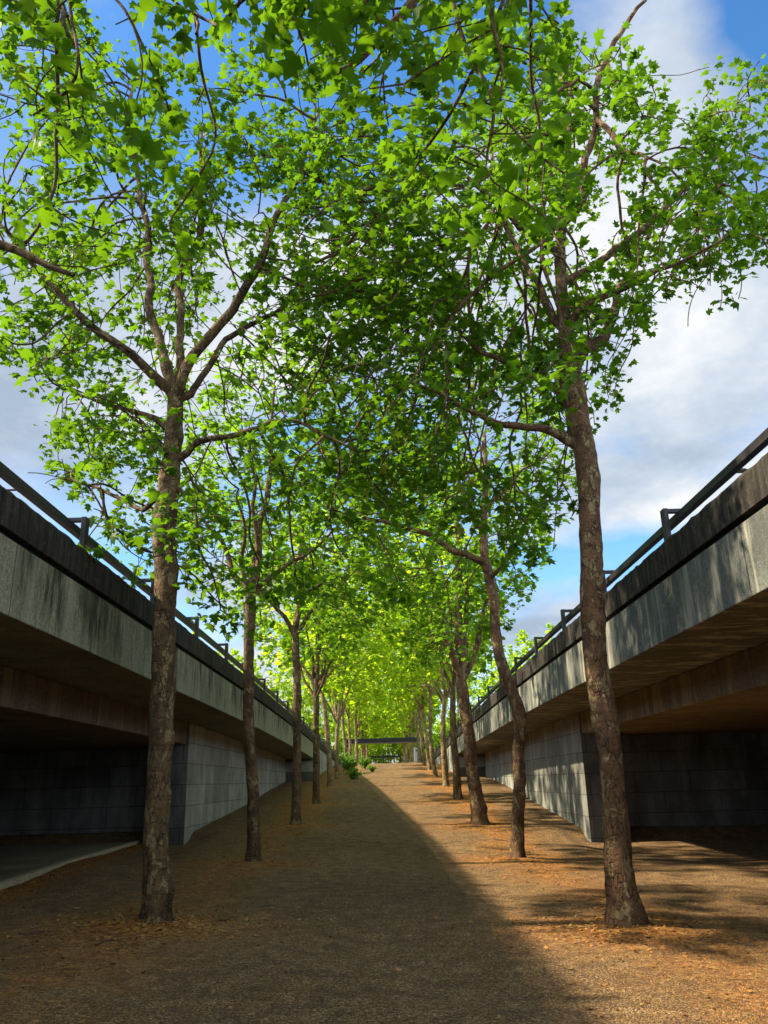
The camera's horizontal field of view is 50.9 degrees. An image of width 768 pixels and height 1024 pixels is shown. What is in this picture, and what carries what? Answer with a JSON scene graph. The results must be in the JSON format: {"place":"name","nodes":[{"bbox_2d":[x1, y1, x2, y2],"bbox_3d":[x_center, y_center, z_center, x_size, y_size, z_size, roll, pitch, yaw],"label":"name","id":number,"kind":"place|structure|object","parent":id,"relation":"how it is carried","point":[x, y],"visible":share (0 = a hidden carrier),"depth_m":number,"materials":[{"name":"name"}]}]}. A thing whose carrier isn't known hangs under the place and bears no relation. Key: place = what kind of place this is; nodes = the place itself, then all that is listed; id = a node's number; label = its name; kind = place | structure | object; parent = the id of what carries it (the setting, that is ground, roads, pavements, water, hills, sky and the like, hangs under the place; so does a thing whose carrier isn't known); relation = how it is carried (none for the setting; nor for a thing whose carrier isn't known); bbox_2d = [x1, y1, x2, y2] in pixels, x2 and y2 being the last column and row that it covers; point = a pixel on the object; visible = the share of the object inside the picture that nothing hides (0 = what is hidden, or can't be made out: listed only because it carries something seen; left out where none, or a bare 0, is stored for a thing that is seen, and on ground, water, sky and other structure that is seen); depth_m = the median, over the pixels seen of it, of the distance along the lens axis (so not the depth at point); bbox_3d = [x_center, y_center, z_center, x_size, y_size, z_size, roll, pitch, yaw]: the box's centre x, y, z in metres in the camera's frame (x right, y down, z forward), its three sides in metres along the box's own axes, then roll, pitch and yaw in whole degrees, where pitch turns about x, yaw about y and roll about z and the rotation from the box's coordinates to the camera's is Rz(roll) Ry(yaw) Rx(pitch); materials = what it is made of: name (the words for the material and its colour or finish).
{"place":"outdoors","nodes":[
{"label":"outdoors","id":0,"kind":"place"},
{"bbox_2d":[0,841,131,880],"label":"pavement","id":1,"kind":"structure","parent":0,"point":[16,860],"depth_m":18.58,"materials":[{"name":"concrete"}]},
{"bbox_2d":[0,762,767,1023],"bbox_3d":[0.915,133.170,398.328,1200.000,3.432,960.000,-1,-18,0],"label":"ground","id":2,"kind":"structure","parent":0,"point":[692,850],"depth_m":9.42,"materials":[{"name":"brown soil"}]},
{"bbox_2d":[18,930,44,934],"bbox_3d":[-3.904,4.662,8.945,0.270,0.030,0.117,11,-22,-33],"label":"fallen twig","id":3,"kind":"object","parent":2,"relation":"on","point":[30,933],"visible":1,"depth_m":8.91,"materials":[{"name":"brown wood"}]},
{"bbox_2d":[0,840,139,889],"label":"kerb","id":4,"kind":"structure","parent":2,"relation":"on","point":[13,881],"depth_m":15.36,"materials":[{"name":"concrete"}]},
{"bbox_2d":[0,749,147,834],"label":"abutment wall","id":5,"kind":"structure","parent":2,"relation":"on","point":[79,791],"depth_m":23.27,"materials":[{"name":"grey concrete"}]},
{"bbox_2d":[0,485,340,764],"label":"concrete bridge","id":6,"kind":"structure","parent":5,"relation":"on","point":[76,624],"depth_m":12.88,"materials":[{"name":"grey concrete"}]},
{"bbox_2d":[0,461,334,754],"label":"railing","id":7,"kind":"object","parent":6,"relation":"on","point":[11,478],"visible":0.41,"depth_m":12.48,"materials":[{"name":"grey metal"}]},
{"bbox_2d":[94,936,122,945],"bbox_3d":[-2.903,4.545,8.562,0.120,0.041,0.417,-10,-20,23],"label":"fallen twig","id":8,"kind":"object","parent":2,"relation":"on","point":[108,940],"visible":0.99,"depth_m":8.59,"materials":[{"name":"brown wood"}]},
{"bbox_2d":[0,0,422,291],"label":"plane tree","id":9,"kind":"object","parent":2,"relation":"on","point":[135,139],"visible":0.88,"depth_m":6.88,"materials":[{"name":"green plant"}]},
{"bbox_2d":[169,723,285,845],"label":"retaining wall","id":10,"kind":"structure","parent":2,"relation":"on","point":[208,777],"depth_m":24.97,"materials":[{"name":"grey concrete"}]},
{"bbox_2d":[0,0,475,923],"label":"plane tree","id":11,"kind":"object","parent":2,"relation":"on","point":[162,532],"visible":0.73,"depth_m":11.90,"materials":[{"name":"green plant"}]},
{"bbox_2d":[217,648,262,684],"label":"plane tree","id":12,"kind":"object","parent":2,"relation":"on","point":[237,656],"visible":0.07,"depth_m":75.06,"materials":[{"name":"green plant"}]},
{"bbox_2d":[254,653,292,709],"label":"plane tree","id":13,"kind":"object","parent":2,"relation":"on","point":[275,687],"visible":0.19,"depth_m":86.93,"materials":[{"name":"green plant"}]},
{"bbox_2d":[142,324,408,861],"bbox_3d":[-2.449,1.530,19.308,6.564,12.588,7.094,-9,-20,21],"label":"plane tree","id":14,"kind":"object","parent":2,"relation":"on","point":[253,850],"visible":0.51,"depth_m":18.97,"materials":[{"name":"green plant"}]},
{"bbox_2d":[266,667,312,728],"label":"plane tree","id":15,"kind":"object","parent":2,"relation":"on","point":[305,713],"visible":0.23,"depth_m":96.34,"materials":[{"name":"green plant"}]},
{"bbox_2d":[203,436,410,824],"bbox_3d":[-2.397,3.572,26.562,6.515,12.645,7.409,-6,-19,12],"label":"plane tree","id":16,"kind":"object","parent":2,"relation":"on","point":[296,658],"visible":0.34,"depth_m":25.94,"materials":[{"name":"green plant"}]},
{"bbox_2d":[285,750,334,781],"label":"retaining wall","id":17,"kind":"structure","parent":2,"relation":"on","point":[307,769],"depth_m":44.27,"materials":[{"name":"grey concrete"}]},
{"bbox_2d":[290,678,340,740],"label":"plane tree","id":18,"kind":"object","parent":2,"relation":"on","point":[323,731],"visible":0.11,"depth_m":108.25,"materials":[{"name":"green plant"}]},
{"bbox_2d":[256,496,392,803],"bbox_3d":[-2.573,5.473,33.681,6.187,12.701,7.736,-1,-18,0],"label":"plane tree","id":19,"kind":"object","parent":2,"relation":"on","point":[317,682],"visible":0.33,"depth_m":32.87,"materials":[{"name":"green plant"}]},
{"bbox_2d":[307,708,342,751],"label":"broadleaf tree","id":20,"kind":"object","parent":2,"relation":"on","point":[331,726],"visible":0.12,"depth_m":144.05,"materials":[{"name":"green plant"}]},
{"bbox_2d":[270,547,394,785],"bbox_3d":[-2.499,7.534,41.656,6.712,12.714,7.152,-14,-22,33],"label":"plane tree","id":21,"kind":"object","parent":2,"relation":"on","point":[330,778],"visible":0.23,"depth_m":40.74,"materials":[{"name":"green plant"}]},
{"bbox_2d":[288,568,386,778],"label":"plane tree","id":22,"kind":"object","parent":2,"relation":"on","point":[338,708],"visible":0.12,"depth_m":46.56,"materials":[{"name":"green plant"}]},
{"bbox_2d":[322,719,353,761],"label":"broadleaf tree","id":23,"kind":"object","parent":2,"relation":"on","point":[332,733],"visible":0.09,"depth_m":147.67,"materials":[{"name":"green plant"}]},
{"bbox_2d":[339,748,354,760],"bbox_3d":[-2.781,17.733,58.463,1.498,1.412,1.486,-14,-22,32],"label":"shrub","id":24,"kind":"object","parent":2,"relation":"on","point":[341,756],"visible":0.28,"depth_m":58.34,"materials":[{"name":"green plant"}]},
{"bbox_2d":[339,752,359,771],"bbox_3d":[-2.159,15.354,49.428,1.330,1.357,1.265,-11,-21,26],"label":"shrub","id":25,"kind":"object","parent":2,"relation":"on","point":[350,763],"visible":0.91,"depth_m":49.18,"materials":[{"name":"green plant"}]},
{"bbox_2d":[304,592,396,770],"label":"plane tree","id":26,"kind":"object","parent":2,"relation":"on","point":[375,692],"visible":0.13,"depth_m":53.74,"materials":[{"name":"green plant"}]},
{"bbox_2d":[319,652,385,761],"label":"plane tree","id":27,"kind":"object","parent":2,"relation":"on","point":[375,718],"visible":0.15,"depth_m":85.67,"materials":[{"name":"green plant"}]},
{"bbox_2d":[343,767,363,779],"bbox_3d":[-1.621,14.400,44.491,1.140,0.698,1.055,-18,-25,40],"label":"shrub","id":28,"kind":"object","parent":2,"relation":"on","point":[354,773],"visible":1,"depth_m":44.38,"materials":[{"name":"green plant"}]},
{"bbox_2d":[329,687,385,762],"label":"plane tree","id":29,"kind":"object","parent":2,"relation":"on","point":[374,725],"visible":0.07,"depth_m":93.65,"materials":[{"name":"green plant"}]},
{"bbox_2d":[328,633,392,756],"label":"plane tree","id":30,"kind":"object","parent":2,"relation":"on","point":[348,723],"visible":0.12,"depth_m":58.83,"materials":[{"name":"green plant"}]},
{"bbox_2d":[333,636,391,762],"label":"plane tree","id":31,"kind":"object","parent":2,"relation":"on","point":[361,709],"visible":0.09,"depth_m":64.89,"materials":[{"name":"green plant"}]},
{"bbox_2d":[339,684,386,759],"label":"plane tree","id":32,"kind":"object","parent":2,"relation":"on","point":[375,735],"visible":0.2,"depth_m":101.11,"materials":[{"name":"green plant"}]},
{"bbox_2d":[342,735,384,763],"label":"broadleaf tree","id":33,"kind":"object","parent":2,"relation":"on","point":[376,759],"visible":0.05,"depth_m":142.53,"materials":[{"name":"green plant"}]},
{"bbox_2d":[340,707,386,750],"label":"plane tree","id":34,"kind":"object","parent":2,"relation":"on","point":[369,733],"visible":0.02,"depth_m":116.32,"materials":[{"name":"green plant"}]},
{"bbox_2d":[340,689,387,759],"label":"plane tree","id":35,"kind":"object","parent":2,"relation":"on","point":[365,736],"visible":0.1,"depth_m":107.62,"materials":[{"name":"green plant"}]},
{"bbox_2d":[358,756,372,768],"bbox_3d":[-1.232,16.701,53.888,1.089,0.937,0.813,-4,-19,8],"label":"shrub","id":36,"kind":"object","parent":2,"relation":"on","point":[364,763],"visible":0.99,"depth_m":53.85,"materials":[{"name":"green plant"}]},
{"bbox_2d":[345,712,385,759],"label":"plane tree","id":37,"kind":"object","parent":2,"relation":"on","point":[367,746],"visible":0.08,"depth_m":123.91,"materials":[{"name":"green plant"}]},
{"bbox_2d":[367,764,375,771],"bbox_3d":[-0.767,15.828,49.851,0.625,0.484,0.572,-1,-18,0],"label":"shrub","id":38,"kind":"object","parent":2,"relation":"on","point":[371,769],"visible":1,"depth_m":49.79,"materials":[{"name":"green plant"}]},
{"bbox_2d":[359,732,385,755],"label":"plane tree","id":39,"kind":"object","parent":2,"relation":"on","point":[378,746],"visible":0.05,"depth_m":139.53,"materials":[{"name":"green plant"}]},
{"bbox_2d":[360,734,391,763],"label":"broadleaf tree","id":40,"kind":"object","parent":2,"relation":"on","point":[380,754],"visible":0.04,"depth_m":162.86,"materials":[{"name":"green plant"}]},
{"bbox_2d":[0,779,767,1023],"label":"leaf litter","id":41,"kind":"object","parent":2,"relation":"on","point":[743,940],"visible":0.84,"depth_m":9.56,"materials":[{"name":"brown plant"}]},
{"bbox_2d":[346,737,424,761],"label":"portal frame","id":42,"kind":"object","parent":2,"relation":"on","point":[388,740],"visible":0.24,"depth_m":74.85,"materials":[{"name":"metal"}]},
{"bbox_2d":[368,722,402,763],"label":"broadleaf tree","id":43,"kind":"object","parent":2,"relation":"on","point":[387,753],"visible":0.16,"depth_m":144.44,"materials":[{"name":"green plant"}]},
{"bbox_2d":[370,755,400,763],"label":"portal frame","id":44,"kind":"object","parent":2,"relation":"on","point":[392,756],"visible":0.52,"depth_m":122.37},
{"bbox_2d":[384,736,402,762],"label":"broadleaf tree","id":45,"kind":"object","parent":2,"relation":"on","point":[394,757],"visible":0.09,"depth_m":164.81,"materials":[{"name":"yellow plant"}]},
{"bbox_2d":[382,711,408,762],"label":"plane tree","id":46,"kind":"object","parent":2,"relation":"on","point":[389,733],"visible":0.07,"depth_m":123.64,"materials":[{"name":"green plant"}]},
{"bbox_2d":[382,716,409,762],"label":"plane tree","id":47,"kind":"object","parent":2,"relation":"on","point":[392,734],"visible":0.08,"depth_m":115.60,"materials":[{"name":"green plant"}]},
{"bbox_2d":[384,722,412,754],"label":"plane tree","id":48,"kind":"object","parent":2,"relation":"on","point":[389,745],"visible":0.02,"depth_m":140.61,"materials":[{"name":"green plant"}]},
{"bbox_2d":[380,689,427,762],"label":"plane tree","id":49,"kind":"object","parent":2,"relation":"on","point":[398,736],"visible":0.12,"depth_m":100.95,"materials":[{"name":"green plant"}]},
{"bbox_2d":[380,685,428,762],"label":"plane tree","id":50,"kind":"object","parent":2,"relation":"on","point":[388,727],"visible":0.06,"depth_m":107.53,"materials":[{"name":"green plant"}]},
{"bbox_2d":[386,721,423,761],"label":"plane tree","id":51,"kind":"object","parent":2,"relation":"on","point":[398,745],"depth_m":132.15,"materials":[{"name":"green plant"}]},
{"bbox_2d":[376,647,438,761],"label":"plane tree","id":52,"kind":"object","parent":2,"relation":"on","point":[417,734],"visible":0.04,"depth_m":64.55,"materials":[{"name":"green plant"}]},
{"bbox_2d":[387,737,428,762],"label":"broadleaf tree","id":53,"kind":"object","parent":2,"relation":"on","point":[394,753],"visible":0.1,"depth_m":142.39,"materials":[{"name":"green plant"}]},
{"bbox_2d":[376,656,440,761],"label":"plane tree","id":54,"kind":"object","parent":2,"relation":"on","point":[389,711],"visible":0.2,"depth_m":84.61,"materials":[{"name":"green plant"}]},
{"bbox_2d":[233,0,583,272],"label":"plane tree","id":55,"kind":"object","parent":2,"relation":"on","point":[431,15],"visible":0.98,"depth_m":6.16,"materials":[{"name":"green plant"}]},
{"bbox_2d":[380,665,441,762],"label":"plane tree","id":56,"kind":"object","parent":2,"relation":"on","point":[393,720],"visible":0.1,"depth_m":92.25,"materials":[{"name":"green plant"}]},
{"bbox_2d":[379,612,449,764],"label":"plane tree","id":57,"kind":"object","parent":2,"relation":"on","point":[393,696],"visible":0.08,"depth_m":58.40,"materials":[{"name":"green plant"}]},
{"bbox_2d":[414,748,416,761],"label":"cabinet","id":58,"kind":"object","parent":2,"relation":"on","point":[415,754],"visible":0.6,"depth_m":73.19,"materials":[{"name":"grey paint"}]},
{"bbox_2d":[377,611,455,769],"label":"plane tree","id":59,"kind":"object","parent":2,"relation":"on","point":[422,699],"visible":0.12,"depth_m":51.51,"materials":[{"name":"green plant"}]},
{"bbox_2d":[368,565,476,775],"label":"plane tree","id":60,"kind":"object","parent":2,"relation":"on","point":[429,701],"visible":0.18,"depth_m":45.96,"materials":[{"name":"green plant"}]},
{"bbox_2d":[412,719,440,761],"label":"broadleaf tree","id":61,"kind":"object","parent":2,"relation":"on","point":[436,740],"visible":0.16,"depth_m":144.93,"materials":[{"name":"green plant"}]},
{"bbox_2d":[367,525,503,786],"bbox_3d":[2.387,6.865,39.882,6.632,12.834,7.338,5,-19,-18],"label":"plane tree","id":62,"kind":"object","parent":2,"relation":"on","point":[444,696],"visible":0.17,"depth_m":38.64,"materials":[{"name":"green plant"}]},
{"bbox_2d":[428,720,449,754],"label":"broadleaf tree","id":63,"kind":"object","parent":2,"relation":"on","point":[437,723],"visible":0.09,"depth_m":148.71,"materials":[{"name":"green plant"}]},
{"bbox_2d":[371,503,514,799],"bbox_3d":[2.568,5.405,33.767,6.394,12.641,7.184,-1,-18,0],"label":"plane tree","id":64,"kind":"object","parent":2,"relation":"on","point":[457,781],"visible":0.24,"depth_m":32.88,"materials":[{"name":"green plant"}]},
{"bbox_2d":[326,346,577,857],"bbox_3d":[1.968,1.744,20.020,6.715,12.666,7.367,-1,-18,0],"label":"plane tree","id":65,"kind":"object","parent":2,"relation":"on","point":[392,595],"visible":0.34,"depth_m":19.45,"materials":[{"name":"green plant"}]},
{"bbox_2d":[432,675,480,735],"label":"plane tree","id":66,"kind":"object","parent":2,"relation":"on","point":[456,714],"visible":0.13,"depth_m":104.15,"materials":[{"name":"green plant"}]},
{"bbox_2d":[357,434,557,824],"bbox_3d":[2.342,3.510,26.270,6.686,12.565,7.534,-1,-18,0],"label":"plane tree","id":67,"kind":"object","parent":2,"relation":"on","point":[478,805],"visible":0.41,"depth_m":25.63,"materials":[{"name":"green plant"}]},
{"bbox_2d":[435,745,485,776],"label":"retaining wall","id":68,"kind":"structure","parent":2,"relation":"on","point":[480,764],"depth_m":44.37,"materials":[{"name":"grey concrete"}]},
{"bbox_2d":[458,660,498,716],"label":"plane tree","id":69,"kind":"object","parent":2,"relation":"on","point":[478,690],"visible":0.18,"depth_m":92.45,"materials":[{"name":"green plant"}]},
{"bbox_2d":[241,0,767,926],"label":"plane tree","id":70,"kind":"object","parent":2,"relation":"on","point":[569,346],"visible":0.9,"depth_m":11.57,"materials":[{"name":"green plant"}]},
{"bbox_2d":[484,639,534,687],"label":"plane tree","id":71,"kind":"object","parent":2,"relation":"on","point":[492,679],"visible":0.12,"depth_m":82.48,"materials":[{"name":"green plant"}]},
{"bbox_2d":[509,622,553,673],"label":"plane tree","id":72,"kind":"object","parent":2,"relation":"on","point":[522,635],"visible":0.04,"depth_m":72.13,"materials":[{"name":"green plant"}]},
{"bbox_2d":[485,712,603,842],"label":"retaining wall","id":73,"kind":"structure","parent":2,"relation":"on","point":[562,769],"depth_m":24.93,"materials":[{"name":"grey concrete"}]},
{"bbox_2d":[620,731,767,826],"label":"abutment wall","id":74,"kind":"structure","parent":2,"relation":"on","point":[697,779],"depth_m":23.34,"materials":[{"name":"grey concrete"}]},
{"bbox_2d":[430,452,767,760],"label":"concrete bridge","id":75,"kind":"structure","parent":74,"relation":"on","point":[686,608],"depth_m":12.66,"materials":[{"name":"grey concrete"}]},
{"bbox_2d":[434,428,767,752],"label":"railing","id":76,"kind":"object","parent":75,"relation":"on","point":[748,453],"visible":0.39,"depth_m":11.79,"materials":[{"name":"grey metal"}]},
{"bbox_2d":[0,0,767,763],"label":"sky","id":77,"kind":"structure","parent":0,"point":[696,397],"materials":[{"name":"blue"}]},
{"bbox_2d":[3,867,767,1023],"bbox_3d":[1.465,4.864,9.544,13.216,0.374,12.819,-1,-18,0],"label":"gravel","id":78,"kind":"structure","parent":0,"point":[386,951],"depth_m":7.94,"materials":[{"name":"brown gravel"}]},
{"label":"road","id":79,"kind":"structure","parent":0,"visible":0},
{"bbox_2d":[737,468,746,472],"bbox_3d":[12.527,1.872,25.868,1.876,7.006,0.280,-1,-18,0],"label":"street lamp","id":80,"kind":"object","parent":79,"relation":"on","point":[742,470],"visible":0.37,"depth_m":26.83,"materials":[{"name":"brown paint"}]}
]}

